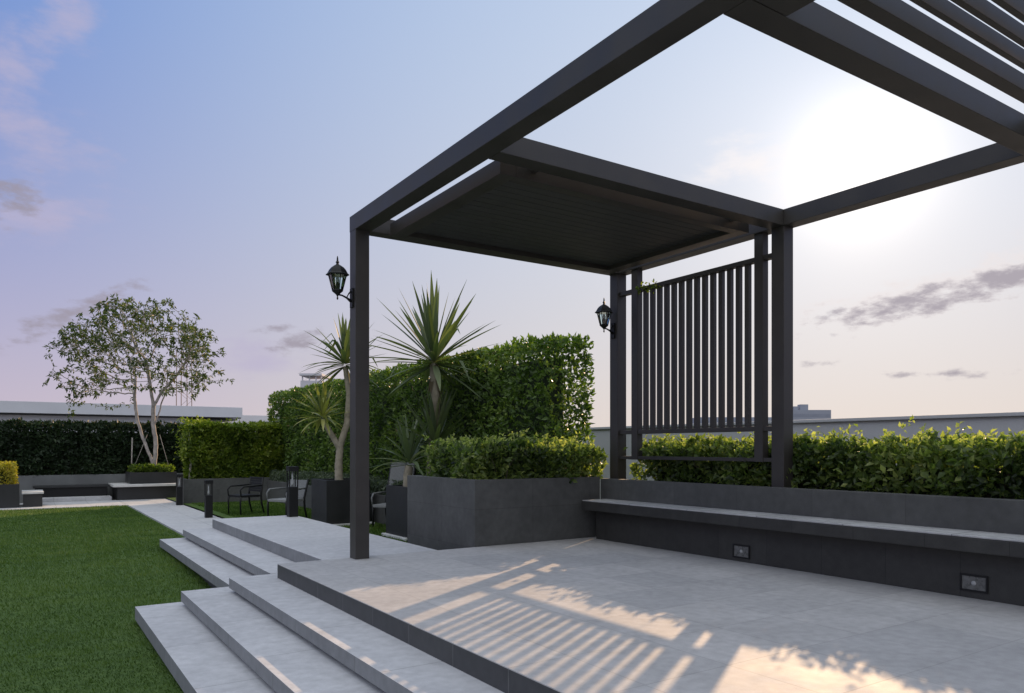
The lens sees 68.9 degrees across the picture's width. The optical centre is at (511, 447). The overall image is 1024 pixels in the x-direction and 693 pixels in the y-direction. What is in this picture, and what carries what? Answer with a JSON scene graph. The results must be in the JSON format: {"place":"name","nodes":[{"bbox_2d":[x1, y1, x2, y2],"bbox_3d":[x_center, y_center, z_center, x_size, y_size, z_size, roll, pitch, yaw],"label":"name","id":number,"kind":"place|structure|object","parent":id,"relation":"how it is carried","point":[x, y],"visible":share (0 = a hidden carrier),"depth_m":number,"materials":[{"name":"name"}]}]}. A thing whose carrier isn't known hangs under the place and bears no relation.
{"place":"outdoors","nodes":[
{"label":"outdoors","id":0,"kind":"place"},
{"bbox_2d":[0,505,213,692],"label":"lawn","id":1,"kind":"structure","parent":0,"point":[91,673],"depth_m":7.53,"materials":[{"name":"green plant"}]},
{"bbox_2d":[160,528,292,587],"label":"stone steps","id":2,"kind":"structure","parent":1,"relation":"on","point":[213,557],"depth_m":9.43,"materials":[{"name":"stone"}]},
{"bbox_2d":[0,499,221,535],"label":"path","id":3,"kind":"structure","parent":0,"point":[171,515],"depth_m":18.90,"materials":[{"name":"grey concrete"}]},
{"bbox_2d":[0,483,19,507],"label":"planter box","id":4,"kind":"object","parent":3,"relation":"on","point":[10,495],"visible":0.94,"depth_m":19.43,"materials":[{"name":"concrete"}]},
{"bbox_2d":[0,460,18,484],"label":"golden shrub","id":5,"kind":"object","parent":4,"relation":"on","point":[7,476],"visible":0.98,"depth_m":19.57,"materials":[{"name":"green plant"}]},
{"bbox_2d":[22,490,43,506],"bbox_3d":[-13.009,1.365,20.259,0.490,0.390,1.250,0,0,-33],"label":"stone bench","id":6,"kind":"object","parent":3,"relation":"on","point":[32,498],"visible":1,"depth_m":19.77,"materials":[{"name":"stone"}]},
{"bbox_2d":[108,483,175,499],"bbox_3d":[-11.466,1.330,23.281,1.850,0.460,1.600,0,0,-33],"label":"stone bench","id":7,"kind":"object","parent":3,"relation":"on","point":[124,491],"visible":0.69,"depth_m":22.70,"materials":[{"name":"stone"}]},
{"bbox_2d":[125,471,176,483],"bbox_3d":[-11.383,0.924,23.545,1.320,0.348,1.150,0,0,-33],"label":"planter box","id":8,"kind":"object","parent":7,"relation":"on","point":[147,477],"visible":0.84,"depth_m":23.05,"materials":[{"name":"stone"}]},
{"bbox_2d":[42,293,234,465],"bbox_3d":[-11.815,-2.027,23.486,5.523,5.754,3.805,0,0,14],"label":"tree","id":9,"kind":"object","parent":8,"relation":"in","point":[132,364],"visible":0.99,"depth_m":23.29,"materials":[{"name":"green plant"}]},
{"bbox_2d":[126,462,175,471],"bbox_3d":[-11.366,0.723,23.529,1.339,0.570,1.184,0,0,-33],"label":"ground cover","id":10,"kind":"object","parent":8,"relation":"in","point":[151,467],"visible":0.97,"depth_m":23.20,"materials":[{"name":"green plant"}]},
{"bbox_2d":[176,474,182,504],"bbox_3d":[-9.074,1.140,20.366,0.166,0.840,0.166,0,0,-33],"label":"bollard light","id":11,"kind":"object","parent":3,"relation":"on","point":[179,495],"visible":1,"depth_m":20.31,"materials":[{"name":"black paint"}]},
{"bbox_2d":[204,480,212,517],"bbox_3d":[-6.793,1.140,16.719,0.166,0.840,0.166,0,0,-33],"label":"bollard light","id":12,"kind":"object","parent":3,"relation":"on","point":[208,505],"visible":1,"depth_m":16.67,"materials":[{"name":"black paint"}]},
{"bbox_2d":[0,401,241,432],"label":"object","id":13,"kind":"structure","parent":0,"point":[33,411],"depth_m":31.89,"materials":[{"name":"paint"}]},
{"bbox_2d":[176,350,191,405],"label":"lattice mast","id":14,"kind":"object","parent":13,"relation":"on","point":[181,385],"visible":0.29,"depth_m":55.00,"materials":[{"name":"metal"}]},
{"bbox_2d":[168,497,406,542],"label":"side lawn","id":15,"kind":"structure","parent":0,"point":[202,508],"depth_m":18.60,"materials":[{"name":"green plant"}]},
{"bbox_2d":[177,477,274,516],"bbox_3d":[-8.184,1.407,21.850,2.840,1.085,1.100,0,0,-33],"label":"planter","id":16,"kind":"object","parent":15,"relation":"on","point":[193,490],"visible":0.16,"depth_m":21.13,"materials":[{"name":"grey concrete"}]},
{"bbox_2d":[172,415,209,478],"bbox_3d":[-9.043,0.012,20.975,1.027,1.899,0.946,0,0,-33],"label":"young tree","id":17,"kind":"object","parent":16,"relation":"on","point":[186,433],"visible":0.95,"depth_m":20.84,"materials":[{"name":"green plant"}]},
{"bbox_2d":[179,416,286,478],"bbox_3d":[-8.118,0.049,21.836,2.970,1.952,1.055,0,0,-33],"label":"hedge","id":18,"kind":"object","parent":16,"relation":"in","point":[239,449],"visible":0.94,"depth_m":21.53,"materials":[{"name":"green plant"}]},
{"bbox_2d":[227,476,264,514],"bbox_3d":[-6.149,1.106,17.274,0.614,0.867,0.644,0,0,41],"label":"garden chair","id":19,"kind":"object","parent":15,"relation":"on","point":[252,486],"visible":0.99,"depth_m":17.30,"materials":[{"name":"black paint"}]},
{"bbox_2d":[266,479,308,517],"bbox_3d":[-4.775,1.104,15.923,0.614,0.870,0.684,0,0,29],"label":"garden chair","id":20,"kind":"object","parent":15,"relation":"on","point":[302,487],"visible":0.73,"depth_m":15.98,"materials":[{"name":"grey fabric"}]},
{"bbox_2d":[267,480,385,523],"bbox_3d":[-3.616,1.242,17.003,0.580,0.585,12.380,0,0,-33],"label":"planter","id":21,"kind":"object","parent":15,"relation":"on","point":[379,516],"visible":0.15,"depth_m":18.74,"materials":[{"name":"grey stone"}]},
{"bbox_2d":[269,470,402,494],"bbox_3d":[-3.638,0.924,17.036,0.682,0.746,12.248,0,0,-33],"label":"shrub hedge","id":22,"kind":"object","parent":21,"relation":"in","point":[377,485],"visible":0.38,"depth_m":18.61,"materials":[{"name":"green plant"}]},
{"bbox_2d":[311,478,374,526],"bbox_3d":[-3.463,1.083,15.080,1.040,0.905,1.040,0,0,-33],"label":"planter box","id":23,"kind":"object","parent":15,"relation":"on","point":[330,500],"visible":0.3,"depth_m":14.63,"materials":[{"name":"concrete"}]},
{"bbox_2d":[291,312,384,479],"bbox_3d":[-3.452,-0.997,15.019,1.978,3.526,1.722,0,0,-33],"label":"palm","id":24,"kind":"object","parent":23,"relation":"in","point":[343,358],"visible":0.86,"depth_m":15.02,"materials":[{"name":"green plant"}]},
{"bbox_2d":[371,460,415,526],"bbox_3d":[-2.281,0.894,14.508,0.614,1.290,0.810,0,0,19],"label":"lounge chair","id":25,"kind":"object","parent":15,"relation":"on","point":[396,472],"visible":0.33,"depth_m":14.79,"materials":[{"name":"grey fabric"}]},
{"bbox_2d":[381,485,406,540],"bbox_3d":[-1.647,1.093,12.894,0.890,0.885,0.970,0,0,-33],"label":"planter box","id":26,"kind":"object","parent":15,"relation":"on","point":[396,511],"visible":0.37,"depth_m":12.67,"materials":[{"name":"concrete"}]},
{"bbox_2d":[369,414,432,486],"bbox_3d":[-1.813,0.080,12.759,1.523,1.401,1.439,0,0,34],"label":"palm","id":27,"kind":"object","parent":26,"relation":"on","point":[410,453],"visible":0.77,"depth_m":12.68,"materials":[{"name":"green plant"}]},
{"bbox_2d":[369,273,496,473],"bbox_3d":[-1.354,-1.136,13.029,2.924,3.848,2.585,0,0,-33],"label":"palm","id":28,"kind":"object","parent":26,"relation":"in","point":[436,414],"visible":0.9,"depth_m":12.88,"materials":[{"name":"green plant"}]},
{"bbox_2d":[266,332,596,479],"bbox_3d":[-3.236,-0.105,17.611,1.173,3.470,15.379,0,0,-33],"label":"hedge","id":29,"kind":"object","parent":15,"relation":"on","point":[526,391],"visible":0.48,"depth_m":13.01,"materials":[{"name":"green plant"}]},
{"bbox_2d":[0,0,1023,427],"label":"sky","id":30,"kind":"structure","parent":0,"point":[216,159],"materials":[{"name":"blue"}]},
{"bbox_2d":[212,515,1023,692],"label":"terrace","id":31,"kind":"structure","parent":0,"point":[587,615],"depth_m":5.06,"materials":[{"name":"stone"}]},
{"bbox_2d":[286,466,298,516],"bbox_3d":[-3.672,0.730,12.488,0.166,0.840,0.166,0,0,-33],"label":"bollard light","id":32,"kind":"object","parent":31,"relation":"on","point":[292,500],"visible":1,"depth_m":12.43,"materials":[{"name":"black paint"}]},
{"bbox_2d":[407,475,599,549],"bbox_3d":[-0.143,1.163,9.953,1.888,1.575,1.816,0,0,-33],"label":"stone planter","id":33,"kind":"object","parent":31,"relation":"on","point":[444,513],"visible":0.38,"depth_m":9.21,"materials":[{"name":"stone"}]},
{"bbox_2d":[420,428,607,483],"bbox_3d":[-0.070,0.304,10.040,2.116,1.123,2.027,0,0,-33],"label":"shrub hedge","id":34,"kind":"object","parent":33,"relation":"in","point":[492,457],"visible":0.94,"depth_m":9.40,"materials":[{"name":"green plant"}]},
{"bbox_2d":[350,0,1023,558],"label":"pergola","id":35,"kind":"object","parent":31,"relation":"on","point":[520,198],"visible":1,"depth_m":7.16,"materials":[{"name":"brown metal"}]},
{"bbox_2d":[326,256,352,307],"bbox_3d":[-1.783,-1.712,7.678,0.214,0.514,0.277,0,0,28],"label":"wall lantern","id":36,"kind":"object","parent":35,"relation":"attached to","point":[337,271],"depth_m":7.65,"materials":[{"name":"black paint"}]},
{"bbox_2d":[595,299,614,338],"bbox_3d":[1.204,-1.682,9.643,0.277,0.514,0.214,0,0,-4],"label":"wall lantern","id":37,"kind":"object","parent":35,"relation":"attached to","point":[603,309],"depth_m":9.63,"materials":[{"name":"black paint"}]},
{"bbox_2d":[636,279,661,293],"bbox_3d":[1.702,-1.992,9.212,0.206,0.204,0.419,0,0,-33],"label":"creeper","id":38,"kind":"object","parent":35,"relation":"attached to","point":[642,287],"visible":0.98,"depth_m":9.21,"materials":[{"name":"green plant"}]},
{"bbox_2d":[582,499,1023,605],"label":"bench","id":39,"kind":"object","parent":31,"relation":"on","point":[934,559],"visible":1,"depth_m":6.63,"materials":[{"name":"grey concrete"}]},
{"bbox_2d":[733,544,749,558],"bbox_3d":[2.315,1.045,7.535,0.026,0.135,0.210,0,0,-33],"label":"recessed light","id":40,"kind":"object","parent":39,"relation":"attached to","point":[741,551],"visible":1,"depth_m":7.53,"materials":[{"name":"black paint"}]},
{"bbox_2d":[960,573,987,593],"bbox_3d":[3.525,1.032,5.697,0.026,0.130,0.200,0,0,-33],"label":"recessed light","id":41,"kind":"object","parent":39,"relation":"attached to","point":[974,583],"visible":1,"depth_m":5.69,"materials":[{"name":"black paint"}]},
{"bbox_2d":[601,478,1023,534],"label":"garden wall","id":42,"kind":"structure","parent":31,"relation":"on","point":[999,515],"depth_m":6.87,"materials":[{"name":"grey stone"}]},
{"bbox_2d":[564,412,1023,498],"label":"parapet","id":43,"kind":"structure","parent":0,"point":[872,427],"depth_m":10.46,"materials":[{"name":"grey paint"}]},
{"label":"ground","id":44,"kind":"structure","parent":0,"visible":0},
{"bbox_2d":[42,495,111,502],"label":"stone platform","id":45,"kind":"structure","parent":44,"relation":"on","point":[75,498],"depth_m":21.85,"materials":[{"name":"grey stone"}]},
{"bbox_2d":[33,484,109,496],"bbox_3d":[-13.252,1.285,22.464,1.970,0.330,0.600,0,0,-33],"label":"stone bench","id":46,"kind":"object","parent":45,"relation":"on","point":[75,490],"visible":0.87,"depth_m":22.28,"materials":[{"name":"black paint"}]},
{"bbox_2d":[16,473,183,502],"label":"garden wall","id":47,"kind":"structure","parent":44,"relation":"on","point":[28,482],"depth_m":22.89,"materials":[{"name":"grey concrete"}]},
{"bbox_2d":[0,417,184,475],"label":"hedge","id":48,"kind":"object","parent":47,"relation":"on","point":[56,449],"visible":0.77,"depth_m":23.23,"materials":[{"name":"green plant"}]},
{"bbox_2d":[228,415,278,423],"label":"boundary wall","id":49,"kind":"structure","parent":44,"relation":"on","point":[248,418],"depth_m":38.97,"materials":[{"name":"white concrete"}]},
{"bbox_2d":[299,373,330,386],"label":"apartment building","id":50,"kind":"structure","parent":44,"relation":"on","point":[309,376],"depth_m":170.00,"materials":[{"name":"white concrete"}]},
{"bbox_2d":[135,573,503,692],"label":"stone steps","id":51,"kind":"structure","parent":44,"relation":"on","point":[269,633],"depth_m":5.34,"materials":[{"name":"stone"}]},
{"bbox_2d":[693,404,830,423],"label":"apartment building","id":52,"kind":"structure","parent":44,"relation":"on","point":[801,412],"depth_m":300.00,"materials":[{"name":"grey concrete"}]},
{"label":"soil bed","id":53,"kind":"structure","parent":44,"relation":"on","visible":0},
{"bbox_2d":[623,415,1023,499],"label":"hedge","id":54,"kind":"object","parent":53,"relation":"on","point":[965,464],"visible":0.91,"depth_m":7.01,"materials":[{"name":"green plant"}]}
]}

